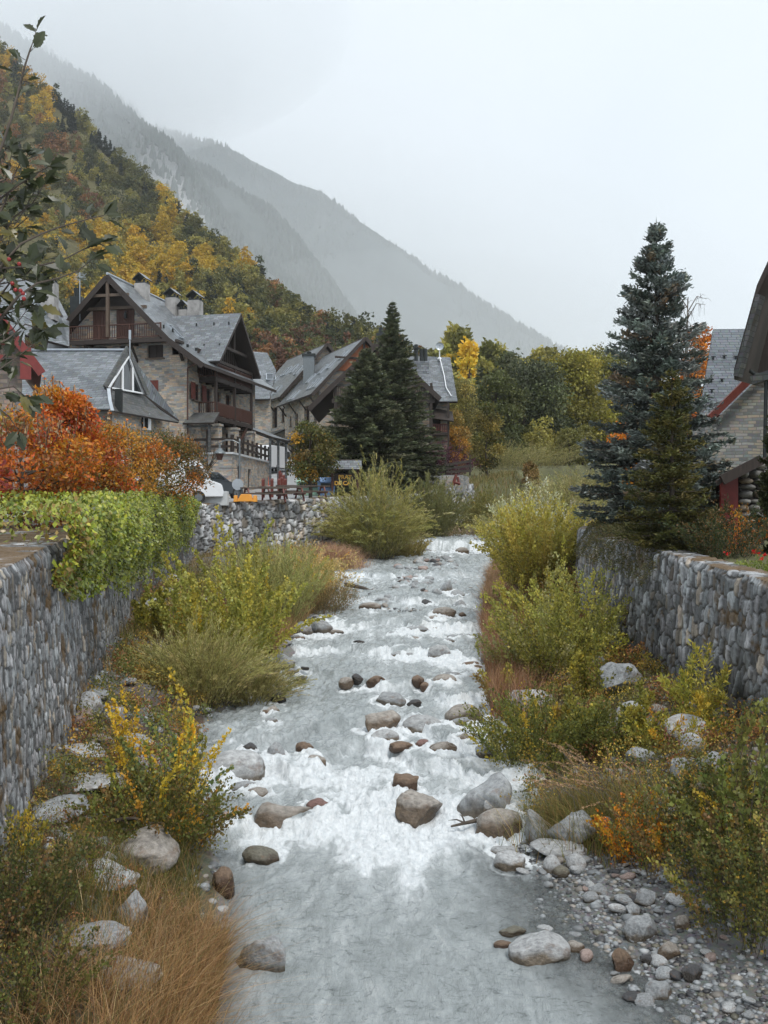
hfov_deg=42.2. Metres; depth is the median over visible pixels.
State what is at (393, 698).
boulder
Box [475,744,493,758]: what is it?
boulder
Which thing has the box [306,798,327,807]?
boulder
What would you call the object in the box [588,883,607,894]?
boulder
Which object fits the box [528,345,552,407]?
broadleaf tree
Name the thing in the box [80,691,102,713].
boulder
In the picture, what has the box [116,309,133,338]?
door
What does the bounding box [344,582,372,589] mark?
driftwood
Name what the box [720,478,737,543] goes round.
door
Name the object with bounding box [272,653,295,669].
boulder
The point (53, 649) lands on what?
retaining wall
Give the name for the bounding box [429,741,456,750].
boulder
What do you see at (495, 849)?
boulder
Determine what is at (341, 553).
dry grass
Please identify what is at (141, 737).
bank rock
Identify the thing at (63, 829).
fallen leaves
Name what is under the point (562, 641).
leafy bush
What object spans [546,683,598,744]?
leafy sapling
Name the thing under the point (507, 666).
leafy sapling
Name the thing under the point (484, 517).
willow bush
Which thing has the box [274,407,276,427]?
window
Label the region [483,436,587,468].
willow bush
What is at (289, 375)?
row house
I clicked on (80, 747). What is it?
rock ledge
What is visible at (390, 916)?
water
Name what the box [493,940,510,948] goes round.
boulder
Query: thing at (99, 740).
bank rock
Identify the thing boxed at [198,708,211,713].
river stone
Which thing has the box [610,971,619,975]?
river stone
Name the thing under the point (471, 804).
boulder
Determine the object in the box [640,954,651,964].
boulder
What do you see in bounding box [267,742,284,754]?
boulder
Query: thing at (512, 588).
leafy sapling
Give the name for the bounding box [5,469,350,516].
street
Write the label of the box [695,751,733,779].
boulder
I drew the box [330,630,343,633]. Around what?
stream rock
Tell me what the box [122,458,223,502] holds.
delivery van
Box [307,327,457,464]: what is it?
gabled stone house
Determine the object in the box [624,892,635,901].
river stone
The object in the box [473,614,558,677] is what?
leafy bush
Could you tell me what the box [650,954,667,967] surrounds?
river stone
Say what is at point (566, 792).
boulder
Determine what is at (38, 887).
leafy bush
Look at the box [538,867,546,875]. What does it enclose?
river stone
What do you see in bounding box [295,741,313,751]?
boulder
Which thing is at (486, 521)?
willow bush
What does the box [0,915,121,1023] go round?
leafy bush
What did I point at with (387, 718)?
boulder
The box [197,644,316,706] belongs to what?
willow bush
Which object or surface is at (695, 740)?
boulder
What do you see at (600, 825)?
leafy bush
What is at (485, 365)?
broadleaf tree
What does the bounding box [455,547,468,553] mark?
boulder
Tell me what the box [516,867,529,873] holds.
river stone
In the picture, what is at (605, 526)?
creeping shrub
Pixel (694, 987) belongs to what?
river stone
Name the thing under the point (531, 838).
boulder
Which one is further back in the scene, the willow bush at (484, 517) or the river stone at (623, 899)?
the willow bush at (484, 517)
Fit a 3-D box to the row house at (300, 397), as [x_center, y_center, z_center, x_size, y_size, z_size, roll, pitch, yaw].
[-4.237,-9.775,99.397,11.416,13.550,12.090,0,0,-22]
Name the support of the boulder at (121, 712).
on the ground at (626, 944)
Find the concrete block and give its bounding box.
[203,491,228,505]
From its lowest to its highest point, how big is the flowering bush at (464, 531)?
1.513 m
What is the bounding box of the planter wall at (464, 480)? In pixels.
[419,475,468,494]
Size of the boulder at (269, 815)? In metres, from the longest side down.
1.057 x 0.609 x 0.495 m
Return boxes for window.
[108,356,143,394]
[141,417,150,429]
[145,345,164,359]
[191,381,206,401]
[206,389,209,411]
[226,395,228,418]
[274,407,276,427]
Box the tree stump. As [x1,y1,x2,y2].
[453,474,459,485]
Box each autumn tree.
[0,397,106,527]
[14,373,112,519]
[62,410,142,492]
[100,423,182,502]
[124,426,214,509]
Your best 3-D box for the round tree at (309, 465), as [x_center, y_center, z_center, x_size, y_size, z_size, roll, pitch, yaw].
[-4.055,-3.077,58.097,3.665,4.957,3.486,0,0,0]
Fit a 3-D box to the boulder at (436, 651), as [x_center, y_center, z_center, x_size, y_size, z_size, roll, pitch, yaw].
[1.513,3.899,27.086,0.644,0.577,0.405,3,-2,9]
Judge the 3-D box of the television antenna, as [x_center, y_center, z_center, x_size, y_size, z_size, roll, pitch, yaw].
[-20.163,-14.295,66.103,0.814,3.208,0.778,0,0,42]
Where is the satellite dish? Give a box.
[436,342,443,360]
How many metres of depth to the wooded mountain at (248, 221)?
1949.67 m
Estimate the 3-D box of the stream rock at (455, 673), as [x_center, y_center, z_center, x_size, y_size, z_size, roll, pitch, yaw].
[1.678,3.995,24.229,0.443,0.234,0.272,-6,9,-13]
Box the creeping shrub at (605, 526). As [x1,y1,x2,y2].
[572,520,718,587]
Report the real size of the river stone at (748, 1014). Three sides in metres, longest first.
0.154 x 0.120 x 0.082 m
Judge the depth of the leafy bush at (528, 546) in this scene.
31.20 m
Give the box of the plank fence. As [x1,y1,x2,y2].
[445,455,471,474]
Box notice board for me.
[328,459,361,496]
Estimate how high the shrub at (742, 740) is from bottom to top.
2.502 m
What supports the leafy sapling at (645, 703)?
on the ground at (626, 944)
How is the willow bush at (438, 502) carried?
on the ground at (626, 944)
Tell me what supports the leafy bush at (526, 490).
on the ground at (626, 944)
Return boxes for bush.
[0,805,107,949]
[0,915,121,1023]
[3,801,49,861]
[52,758,253,856]
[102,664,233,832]
[108,603,292,708]
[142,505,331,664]
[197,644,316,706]
[199,520,337,626]
[237,530,366,605]
[297,577,363,614]
[303,445,454,560]
[340,481,414,559]
[391,534,432,556]
[398,468,474,537]
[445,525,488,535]
[453,439,559,470]
[454,677,623,775]
[456,488,596,588]
[458,485,510,527]
[459,497,552,538]
[471,514,505,522]
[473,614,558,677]
[475,474,580,539]
[476,551,634,681]
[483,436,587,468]
[483,477,607,524]
[496,487,584,509]
[515,461,611,508]
[524,467,608,496]
[553,694,654,761]
[585,787,676,866]
[601,775,759,884]
[617,704,739,753]
[619,781,660,802]
[647,790,767,958]
[648,751,767,846]
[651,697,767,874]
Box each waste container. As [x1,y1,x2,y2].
[296,479,317,495]
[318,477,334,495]
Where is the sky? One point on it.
(525, 153)
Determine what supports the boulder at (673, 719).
on the ground at (626, 944)
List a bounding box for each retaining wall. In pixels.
[0,507,195,861]
[195,484,474,554]
[575,526,767,727]
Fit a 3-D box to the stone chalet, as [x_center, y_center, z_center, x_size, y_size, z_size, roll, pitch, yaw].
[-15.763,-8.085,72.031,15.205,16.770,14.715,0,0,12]
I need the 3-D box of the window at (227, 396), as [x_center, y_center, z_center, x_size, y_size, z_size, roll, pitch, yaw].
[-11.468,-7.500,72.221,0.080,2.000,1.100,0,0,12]
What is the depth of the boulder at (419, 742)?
18.27 m
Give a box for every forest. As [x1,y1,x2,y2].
[0,21,323,314]
[0,40,429,363]
[41,45,575,427]
[185,154,364,325]
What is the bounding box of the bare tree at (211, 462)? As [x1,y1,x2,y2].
[197,440,221,471]
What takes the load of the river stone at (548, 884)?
on the gravel at (714, 1009)
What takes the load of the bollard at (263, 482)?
on the street
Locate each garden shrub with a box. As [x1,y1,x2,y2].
[648,493,767,559]
[692,503,767,553]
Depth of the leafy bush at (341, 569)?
35.73 m
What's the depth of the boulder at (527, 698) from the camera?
20.18 m
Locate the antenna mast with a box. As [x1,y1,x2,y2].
[129,330,130,359]
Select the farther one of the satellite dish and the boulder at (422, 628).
the satellite dish
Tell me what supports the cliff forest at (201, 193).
on the mountain slope at (113, 120)
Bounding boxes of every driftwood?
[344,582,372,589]
[448,815,476,826]
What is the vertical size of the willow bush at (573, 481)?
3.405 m
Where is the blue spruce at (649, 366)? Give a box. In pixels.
[568,220,736,532]
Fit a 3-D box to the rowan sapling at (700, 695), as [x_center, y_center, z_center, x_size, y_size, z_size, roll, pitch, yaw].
[5.303,3.012,16.881,0.979,1.859,1.365,0,0,-19]
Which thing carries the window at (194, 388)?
in the stone chalet
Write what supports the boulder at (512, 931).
in the water
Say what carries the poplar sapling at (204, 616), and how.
on the ground at (626, 944)
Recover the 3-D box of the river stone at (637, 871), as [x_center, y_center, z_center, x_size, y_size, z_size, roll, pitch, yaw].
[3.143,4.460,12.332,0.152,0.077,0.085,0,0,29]
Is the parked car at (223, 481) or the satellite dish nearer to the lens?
the parked car at (223, 481)
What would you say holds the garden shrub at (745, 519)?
on the ground at (626, 944)
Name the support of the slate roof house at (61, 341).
on the ground at (626, 944)
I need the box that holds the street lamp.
[214,438,240,496]
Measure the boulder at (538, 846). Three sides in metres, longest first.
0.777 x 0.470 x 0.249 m
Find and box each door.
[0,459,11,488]
[93,310,108,339]
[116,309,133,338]
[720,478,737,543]
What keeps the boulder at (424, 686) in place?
in the water
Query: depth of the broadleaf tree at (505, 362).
149.37 m
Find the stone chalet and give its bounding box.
[39,272,289,495]
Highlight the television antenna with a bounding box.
[75,272,86,320]
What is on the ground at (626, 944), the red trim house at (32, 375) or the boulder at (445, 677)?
the red trim house at (32, 375)
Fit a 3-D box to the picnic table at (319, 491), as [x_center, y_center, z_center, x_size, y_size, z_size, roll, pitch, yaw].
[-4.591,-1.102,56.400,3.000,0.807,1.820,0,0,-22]
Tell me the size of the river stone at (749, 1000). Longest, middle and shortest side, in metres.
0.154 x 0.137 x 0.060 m
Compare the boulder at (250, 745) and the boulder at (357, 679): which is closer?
the boulder at (250, 745)
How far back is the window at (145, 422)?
53.15 m
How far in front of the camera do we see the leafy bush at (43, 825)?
10.98 m
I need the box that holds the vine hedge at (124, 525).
[0,487,201,602]
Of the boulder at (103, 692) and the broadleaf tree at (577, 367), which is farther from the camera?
the broadleaf tree at (577, 367)
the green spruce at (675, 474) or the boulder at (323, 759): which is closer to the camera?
the boulder at (323, 759)
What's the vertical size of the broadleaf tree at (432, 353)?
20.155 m
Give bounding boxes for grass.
[0,774,202,1023]
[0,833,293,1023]
[101,540,369,713]
[145,927,299,1023]
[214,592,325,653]
[290,540,372,569]
[300,469,524,548]
[468,581,577,718]
[471,746,699,863]
[472,557,515,608]
[514,738,641,820]
[523,584,767,868]
[572,490,610,517]
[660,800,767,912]
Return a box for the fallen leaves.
[5,722,189,960]
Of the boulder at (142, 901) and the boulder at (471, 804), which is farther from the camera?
the boulder at (471, 804)
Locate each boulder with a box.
[77,708,93,727]
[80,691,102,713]
[90,688,108,700]
[95,675,105,689]
[104,706,124,726]
[116,824,179,875]
[117,890,147,927]
[205,750,264,780]
[211,866,234,899]
[236,935,285,972]
[242,845,278,864]
[243,742,256,749]
[254,802,312,828]
[267,692,285,703]
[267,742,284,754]
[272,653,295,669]
[293,621,313,634]
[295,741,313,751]
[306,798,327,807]
[308,755,325,765]
[311,621,332,633]
[338,677,353,689]
[352,673,362,685]
[359,602,380,608]
[365,710,400,731]
[366,675,384,687]
[371,729,398,739]
[376,692,405,706]
[389,741,412,753]
[391,651,412,656]
[392,773,418,790]
[395,789,442,828]
[403,715,440,732]
[406,626,427,631]
[407,699,421,706]
[411,675,423,688]
[415,739,427,746]
[420,682,428,691]
[428,645,450,657]
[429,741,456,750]
[432,607,455,616]
[432,674,456,680]
[440,580,452,590]
[444,704,482,720]
[450,590,464,595]
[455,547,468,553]
[457,772,511,818]
[458,732,468,738]
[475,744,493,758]
[475,808,522,838]
[483,800,492,811]
[490,846,518,853]
[493,850,525,872]
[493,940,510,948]
[499,925,525,937]
[507,689,551,712]
[508,930,570,966]
[524,809,550,842]
[529,838,586,856]
[543,855,560,873]
[547,810,596,845]
[552,865,569,878]
[556,784,578,809]
[566,853,586,868]
[568,940,584,955]
[580,949,593,965]
[582,891,598,902]
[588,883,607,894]
[594,816,612,844]
[599,662,642,694]
[611,948,633,973]
[616,701,645,715]
[623,915,657,943]
[625,902,641,914]
[626,747,657,765]
[634,888,655,906]
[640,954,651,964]
[644,980,671,1001]
[650,784,686,822]
[655,966,671,980]
[657,941,680,959]
[661,713,709,743]
[670,757,692,778]
[674,915,690,929]
[679,733,704,758]
[682,964,702,982]
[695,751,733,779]
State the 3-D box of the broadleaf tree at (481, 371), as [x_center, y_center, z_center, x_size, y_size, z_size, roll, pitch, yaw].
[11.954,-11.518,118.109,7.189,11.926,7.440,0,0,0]
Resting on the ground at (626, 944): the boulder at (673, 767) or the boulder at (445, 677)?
the boulder at (673, 767)
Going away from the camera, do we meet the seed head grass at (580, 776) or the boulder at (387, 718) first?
the seed head grass at (580, 776)
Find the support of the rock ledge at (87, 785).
on the ground at (626, 944)
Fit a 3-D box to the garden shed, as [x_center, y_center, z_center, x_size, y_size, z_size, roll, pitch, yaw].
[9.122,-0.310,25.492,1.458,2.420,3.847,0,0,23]
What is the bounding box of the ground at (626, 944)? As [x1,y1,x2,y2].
[0,462,767,1023]
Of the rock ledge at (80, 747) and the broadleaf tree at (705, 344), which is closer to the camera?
the rock ledge at (80, 747)
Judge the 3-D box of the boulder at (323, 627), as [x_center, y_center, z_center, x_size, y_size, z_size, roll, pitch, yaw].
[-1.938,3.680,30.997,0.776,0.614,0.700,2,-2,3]
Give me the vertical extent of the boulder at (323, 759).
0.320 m
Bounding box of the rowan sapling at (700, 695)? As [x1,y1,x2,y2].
[653,639,731,726]
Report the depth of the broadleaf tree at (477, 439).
103.39 m
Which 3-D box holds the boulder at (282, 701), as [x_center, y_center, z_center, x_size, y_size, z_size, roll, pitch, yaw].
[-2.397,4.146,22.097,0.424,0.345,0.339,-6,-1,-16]
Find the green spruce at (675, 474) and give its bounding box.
[613,368,731,554]
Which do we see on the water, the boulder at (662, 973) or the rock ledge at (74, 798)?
the boulder at (662, 973)
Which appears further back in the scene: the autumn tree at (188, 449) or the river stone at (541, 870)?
the autumn tree at (188, 449)
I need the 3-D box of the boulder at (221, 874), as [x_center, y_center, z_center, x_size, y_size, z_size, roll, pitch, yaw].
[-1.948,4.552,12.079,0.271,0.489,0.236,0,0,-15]
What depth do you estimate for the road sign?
52.28 m
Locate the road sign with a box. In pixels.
[232,479,242,497]
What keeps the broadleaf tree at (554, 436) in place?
on the ground at (626, 944)
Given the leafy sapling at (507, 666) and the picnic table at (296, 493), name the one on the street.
the picnic table at (296, 493)
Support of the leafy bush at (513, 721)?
on the ground at (626, 944)
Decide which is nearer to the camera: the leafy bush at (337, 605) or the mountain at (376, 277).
the leafy bush at (337, 605)
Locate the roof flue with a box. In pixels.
[302,352,315,384]
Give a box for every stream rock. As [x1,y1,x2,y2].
[231,781,255,790]
[248,787,267,796]
[265,718,277,721]
[267,705,279,710]
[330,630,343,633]
[445,671,460,674]
[451,717,469,725]
[462,661,478,664]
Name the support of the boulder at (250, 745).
in the water
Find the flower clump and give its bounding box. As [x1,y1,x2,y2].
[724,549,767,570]
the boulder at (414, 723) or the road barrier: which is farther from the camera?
the road barrier
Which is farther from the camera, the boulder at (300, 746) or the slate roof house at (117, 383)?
the slate roof house at (117, 383)
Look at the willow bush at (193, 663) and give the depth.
20.80 m
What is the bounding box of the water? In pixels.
[194,532,700,1023]
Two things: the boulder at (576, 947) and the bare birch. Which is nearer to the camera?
the boulder at (576, 947)
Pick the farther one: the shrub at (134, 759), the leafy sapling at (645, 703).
the leafy sapling at (645, 703)
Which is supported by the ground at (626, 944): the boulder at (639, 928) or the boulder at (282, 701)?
the boulder at (639, 928)
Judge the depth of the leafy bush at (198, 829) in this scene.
12.72 m
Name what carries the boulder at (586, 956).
on the ground at (626, 944)
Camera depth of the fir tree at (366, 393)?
64.89 m
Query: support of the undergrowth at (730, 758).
on the ground at (626, 944)
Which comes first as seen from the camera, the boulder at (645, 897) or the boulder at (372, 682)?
the boulder at (645, 897)
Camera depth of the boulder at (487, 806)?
14.59 m
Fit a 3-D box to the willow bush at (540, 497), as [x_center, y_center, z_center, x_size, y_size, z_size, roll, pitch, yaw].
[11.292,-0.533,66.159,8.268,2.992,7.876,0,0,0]
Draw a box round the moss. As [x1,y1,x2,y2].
[0,539,57,565]
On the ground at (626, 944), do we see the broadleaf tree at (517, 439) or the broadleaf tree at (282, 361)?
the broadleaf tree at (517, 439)
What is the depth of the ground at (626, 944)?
11.64 m
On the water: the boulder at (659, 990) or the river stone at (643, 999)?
the river stone at (643, 999)
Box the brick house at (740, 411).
[692,329,767,518]
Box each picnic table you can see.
[236,487,292,502]
[255,486,310,500]
[273,485,332,498]
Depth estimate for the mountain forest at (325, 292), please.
1884.73 m
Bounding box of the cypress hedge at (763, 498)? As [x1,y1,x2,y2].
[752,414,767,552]
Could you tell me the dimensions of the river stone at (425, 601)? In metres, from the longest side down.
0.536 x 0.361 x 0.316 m
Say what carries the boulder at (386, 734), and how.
in the water
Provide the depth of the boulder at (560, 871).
12.60 m
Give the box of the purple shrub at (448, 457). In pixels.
[426,436,480,474]
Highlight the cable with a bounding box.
[439,357,451,395]
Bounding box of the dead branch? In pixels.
[109,810,161,824]
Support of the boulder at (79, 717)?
on the ground at (626, 944)
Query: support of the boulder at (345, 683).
in the water
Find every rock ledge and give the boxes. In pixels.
[31,794,88,824]
[49,830,114,851]
[64,742,104,756]
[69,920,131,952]
[74,772,124,791]
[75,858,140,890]
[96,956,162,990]
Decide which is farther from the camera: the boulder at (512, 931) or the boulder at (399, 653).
the boulder at (399, 653)
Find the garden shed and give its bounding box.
[713,455,766,545]
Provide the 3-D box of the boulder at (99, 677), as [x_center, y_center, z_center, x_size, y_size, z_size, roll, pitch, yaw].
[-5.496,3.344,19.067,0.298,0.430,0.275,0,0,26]
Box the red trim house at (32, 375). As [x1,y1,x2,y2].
[0,313,44,489]
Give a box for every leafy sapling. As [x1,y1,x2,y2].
[471,662,517,704]
[495,573,546,612]
[531,536,581,630]
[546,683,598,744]
[568,631,633,702]
[616,679,667,745]
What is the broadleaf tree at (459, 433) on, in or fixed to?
on the ground at (626, 944)
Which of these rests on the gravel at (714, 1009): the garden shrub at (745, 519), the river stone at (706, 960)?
the river stone at (706, 960)
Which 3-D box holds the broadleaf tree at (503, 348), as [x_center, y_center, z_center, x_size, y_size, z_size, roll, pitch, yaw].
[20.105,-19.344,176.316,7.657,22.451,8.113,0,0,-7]
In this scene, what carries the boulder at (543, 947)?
in the water
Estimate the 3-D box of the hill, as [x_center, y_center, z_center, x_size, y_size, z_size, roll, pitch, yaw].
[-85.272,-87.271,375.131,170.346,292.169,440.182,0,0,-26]
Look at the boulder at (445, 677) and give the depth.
23.28 m
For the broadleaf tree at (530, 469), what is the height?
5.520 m
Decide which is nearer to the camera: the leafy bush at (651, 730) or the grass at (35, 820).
the grass at (35, 820)
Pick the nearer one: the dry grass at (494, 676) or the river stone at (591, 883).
the river stone at (591, 883)
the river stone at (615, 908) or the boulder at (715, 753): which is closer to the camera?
the river stone at (615, 908)
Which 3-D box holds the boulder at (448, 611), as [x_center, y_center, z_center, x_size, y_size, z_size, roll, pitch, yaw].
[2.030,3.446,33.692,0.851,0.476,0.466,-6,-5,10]
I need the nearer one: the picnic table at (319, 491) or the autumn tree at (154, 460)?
the autumn tree at (154, 460)
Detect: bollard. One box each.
[261,478,264,497]
[270,479,273,496]
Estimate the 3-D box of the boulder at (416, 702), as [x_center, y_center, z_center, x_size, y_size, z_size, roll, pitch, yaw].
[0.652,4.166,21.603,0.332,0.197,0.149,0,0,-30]
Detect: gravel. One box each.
[332,556,476,611]
[495,839,767,1023]
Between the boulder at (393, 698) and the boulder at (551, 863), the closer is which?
the boulder at (551, 863)
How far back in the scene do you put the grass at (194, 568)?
24.33 m
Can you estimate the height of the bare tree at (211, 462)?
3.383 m
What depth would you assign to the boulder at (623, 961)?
10.31 m
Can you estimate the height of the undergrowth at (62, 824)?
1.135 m
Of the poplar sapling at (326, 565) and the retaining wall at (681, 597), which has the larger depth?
the poplar sapling at (326, 565)
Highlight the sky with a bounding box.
[0,0,767,389]
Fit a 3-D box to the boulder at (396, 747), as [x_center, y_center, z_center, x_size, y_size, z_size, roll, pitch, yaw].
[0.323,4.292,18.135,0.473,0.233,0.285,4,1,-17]
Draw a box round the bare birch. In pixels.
[675,294,709,417]
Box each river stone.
[120,678,136,685]
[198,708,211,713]
[422,599,431,603]
[432,588,441,594]
[442,555,450,559]
[455,600,465,605]
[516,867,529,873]
[536,924,554,931]
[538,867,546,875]
[543,881,553,888]
[557,857,564,862]
[568,931,581,937]
[569,865,583,871]
[571,871,581,874]
[578,881,589,886]
[581,855,590,862]
[586,880,594,887]
[607,903,625,912]
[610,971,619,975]
[610,974,631,984]
[611,873,619,877]
[614,894,633,904]
[619,872,635,879]
[622,990,639,1001]
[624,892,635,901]
[631,869,641,874]
[634,992,654,1007]
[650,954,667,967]
[653,909,663,913]
[665,893,683,905]
[669,969,682,980]
[678,1015,691,1023]
[685,871,696,877]
[690,984,699,990]
[697,903,717,913]
[699,948,711,954]
[703,958,709,963]
[704,952,715,961]
[719,934,726,939]
[722,1002,735,1013]
[741,1009,754,1018]
[742,996,755,1003]
[747,968,755,973]
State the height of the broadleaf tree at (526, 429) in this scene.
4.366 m
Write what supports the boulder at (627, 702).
on the ground at (626, 944)
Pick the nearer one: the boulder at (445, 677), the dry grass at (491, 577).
the boulder at (445, 677)
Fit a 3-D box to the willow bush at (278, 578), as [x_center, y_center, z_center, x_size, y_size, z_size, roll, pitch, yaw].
[-3.556,1.902,30.813,4.544,3.515,4.479,0,0,0]
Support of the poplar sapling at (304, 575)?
on the ground at (626, 944)
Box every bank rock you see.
[88,734,113,744]
[123,733,155,748]
[137,754,169,770]
[651,704,666,712]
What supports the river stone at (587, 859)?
on the ground at (626, 944)
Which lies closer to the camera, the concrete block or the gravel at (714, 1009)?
the gravel at (714, 1009)
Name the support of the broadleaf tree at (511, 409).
on the ground at (626, 944)
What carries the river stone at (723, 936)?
on the ground at (626, 944)
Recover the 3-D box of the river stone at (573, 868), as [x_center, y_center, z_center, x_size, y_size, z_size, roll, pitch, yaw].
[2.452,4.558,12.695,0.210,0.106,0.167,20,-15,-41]
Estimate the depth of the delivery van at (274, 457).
88.26 m
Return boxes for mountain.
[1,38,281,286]
[129,106,548,363]
[204,177,317,282]
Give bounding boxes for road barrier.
[233,494,257,501]
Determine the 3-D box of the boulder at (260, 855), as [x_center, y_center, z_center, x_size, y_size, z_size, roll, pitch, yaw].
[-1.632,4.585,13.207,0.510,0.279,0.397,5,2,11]
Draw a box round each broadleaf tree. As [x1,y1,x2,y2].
[25,340,34,348]
[273,357,286,368]
[427,347,443,356]
[435,321,466,356]
[442,351,457,368]
[448,324,481,377]
[449,375,471,412]
[449,408,472,469]
[450,377,483,468]
[453,371,477,413]
[454,336,480,396]
[459,368,531,464]
[469,400,506,477]
[472,430,497,465]
[474,352,578,464]
[475,355,493,389]
[478,337,501,376]
[491,339,508,369]
[494,347,523,369]
[498,353,516,370]
[500,423,527,465]
[514,426,540,456]
[518,378,575,433]
[521,415,560,465]
[521,460,540,496]
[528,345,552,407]
[539,345,618,463]
[543,344,557,362]
[543,431,567,464]
[553,426,584,466]
[567,424,599,466]
[568,343,635,463]
[606,380,661,483]
[668,334,708,461]
[673,325,712,445]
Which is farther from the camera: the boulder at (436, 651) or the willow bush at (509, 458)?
the willow bush at (509, 458)
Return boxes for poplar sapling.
[77,793,103,875]
[104,684,139,772]
[130,582,170,637]
[131,693,231,818]
[175,587,219,662]
[235,560,286,653]
[287,558,317,599]
[311,555,334,581]
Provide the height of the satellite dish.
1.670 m
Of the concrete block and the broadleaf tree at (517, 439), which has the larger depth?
the broadleaf tree at (517, 439)
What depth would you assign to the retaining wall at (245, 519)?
52.66 m
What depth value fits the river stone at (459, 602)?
36.58 m
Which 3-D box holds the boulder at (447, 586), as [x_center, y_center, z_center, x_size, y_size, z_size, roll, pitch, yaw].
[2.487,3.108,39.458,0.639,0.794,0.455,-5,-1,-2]
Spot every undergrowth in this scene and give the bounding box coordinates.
[0,770,184,1010]
[38,520,323,855]
[484,518,767,821]
[674,742,764,836]
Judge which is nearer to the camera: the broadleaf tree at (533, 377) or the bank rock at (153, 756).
the bank rock at (153, 756)
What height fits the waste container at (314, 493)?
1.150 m
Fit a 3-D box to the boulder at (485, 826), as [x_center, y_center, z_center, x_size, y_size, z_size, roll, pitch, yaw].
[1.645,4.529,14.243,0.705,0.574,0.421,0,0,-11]
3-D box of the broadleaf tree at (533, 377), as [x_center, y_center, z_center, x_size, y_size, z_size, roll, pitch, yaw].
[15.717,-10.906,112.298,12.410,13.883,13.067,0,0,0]
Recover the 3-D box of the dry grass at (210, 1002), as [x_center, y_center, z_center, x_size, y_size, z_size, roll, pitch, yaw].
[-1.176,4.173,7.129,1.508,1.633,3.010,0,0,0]
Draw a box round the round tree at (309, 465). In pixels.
[285,417,345,497]
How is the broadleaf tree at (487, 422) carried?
on the ground at (626, 944)
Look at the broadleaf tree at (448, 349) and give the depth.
157.10 m
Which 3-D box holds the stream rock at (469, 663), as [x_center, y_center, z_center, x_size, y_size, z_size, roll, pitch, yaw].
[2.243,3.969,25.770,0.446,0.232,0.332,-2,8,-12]
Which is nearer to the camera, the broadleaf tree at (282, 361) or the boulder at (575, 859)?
the boulder at (575, 859)
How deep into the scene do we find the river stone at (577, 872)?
12.60 m
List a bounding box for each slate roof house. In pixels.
[0,271,83,348]
[22,346,178,488]
[254,352,275,444]
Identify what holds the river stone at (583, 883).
on the ground at (626, 944)
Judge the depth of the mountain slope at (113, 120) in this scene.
1946.28 m
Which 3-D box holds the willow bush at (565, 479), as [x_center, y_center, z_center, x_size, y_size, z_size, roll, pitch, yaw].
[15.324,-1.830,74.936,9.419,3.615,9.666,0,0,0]
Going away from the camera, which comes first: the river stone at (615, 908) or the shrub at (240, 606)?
the river stone at (615, 908)
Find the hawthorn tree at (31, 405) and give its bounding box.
[0,16,124,450]
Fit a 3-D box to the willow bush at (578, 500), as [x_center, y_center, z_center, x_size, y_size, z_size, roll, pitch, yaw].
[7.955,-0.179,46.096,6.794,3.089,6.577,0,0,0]
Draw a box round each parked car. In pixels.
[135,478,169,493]
[208,472,242,497]
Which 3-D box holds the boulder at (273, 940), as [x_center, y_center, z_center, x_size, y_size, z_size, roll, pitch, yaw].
[-1.281,4.697,10.407,0.597,0.566,0.314,-4,-3,14]
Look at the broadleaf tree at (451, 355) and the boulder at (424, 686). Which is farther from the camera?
the broadleaf tree at (451, 355)
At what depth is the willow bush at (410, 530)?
53.65 m
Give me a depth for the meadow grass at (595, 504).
56.52 m
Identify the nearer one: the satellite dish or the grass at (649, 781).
the grass at (649, 781)
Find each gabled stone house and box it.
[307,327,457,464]
[733,262,767,456]
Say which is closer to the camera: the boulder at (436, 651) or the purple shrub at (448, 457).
the boulder at (436, 651)
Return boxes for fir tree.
[316,348,426,495]
[363,302,453,487]
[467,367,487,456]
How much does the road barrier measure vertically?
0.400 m
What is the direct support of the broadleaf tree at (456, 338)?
on the ground at (626, 944)
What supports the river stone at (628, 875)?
on the ground at (626, 944)
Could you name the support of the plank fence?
on the planter wall at (464, 480)
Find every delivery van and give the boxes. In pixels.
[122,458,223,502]
[255,445,292,471]
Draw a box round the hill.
[0,64,268,303]
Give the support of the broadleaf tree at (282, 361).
on the hill
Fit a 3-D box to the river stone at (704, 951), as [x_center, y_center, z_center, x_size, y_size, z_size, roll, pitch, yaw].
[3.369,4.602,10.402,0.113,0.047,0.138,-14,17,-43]
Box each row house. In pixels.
[271,343,334,446]
[273,337,373,461]
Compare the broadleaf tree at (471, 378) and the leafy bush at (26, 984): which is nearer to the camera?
the leafy bush at (26, 984)

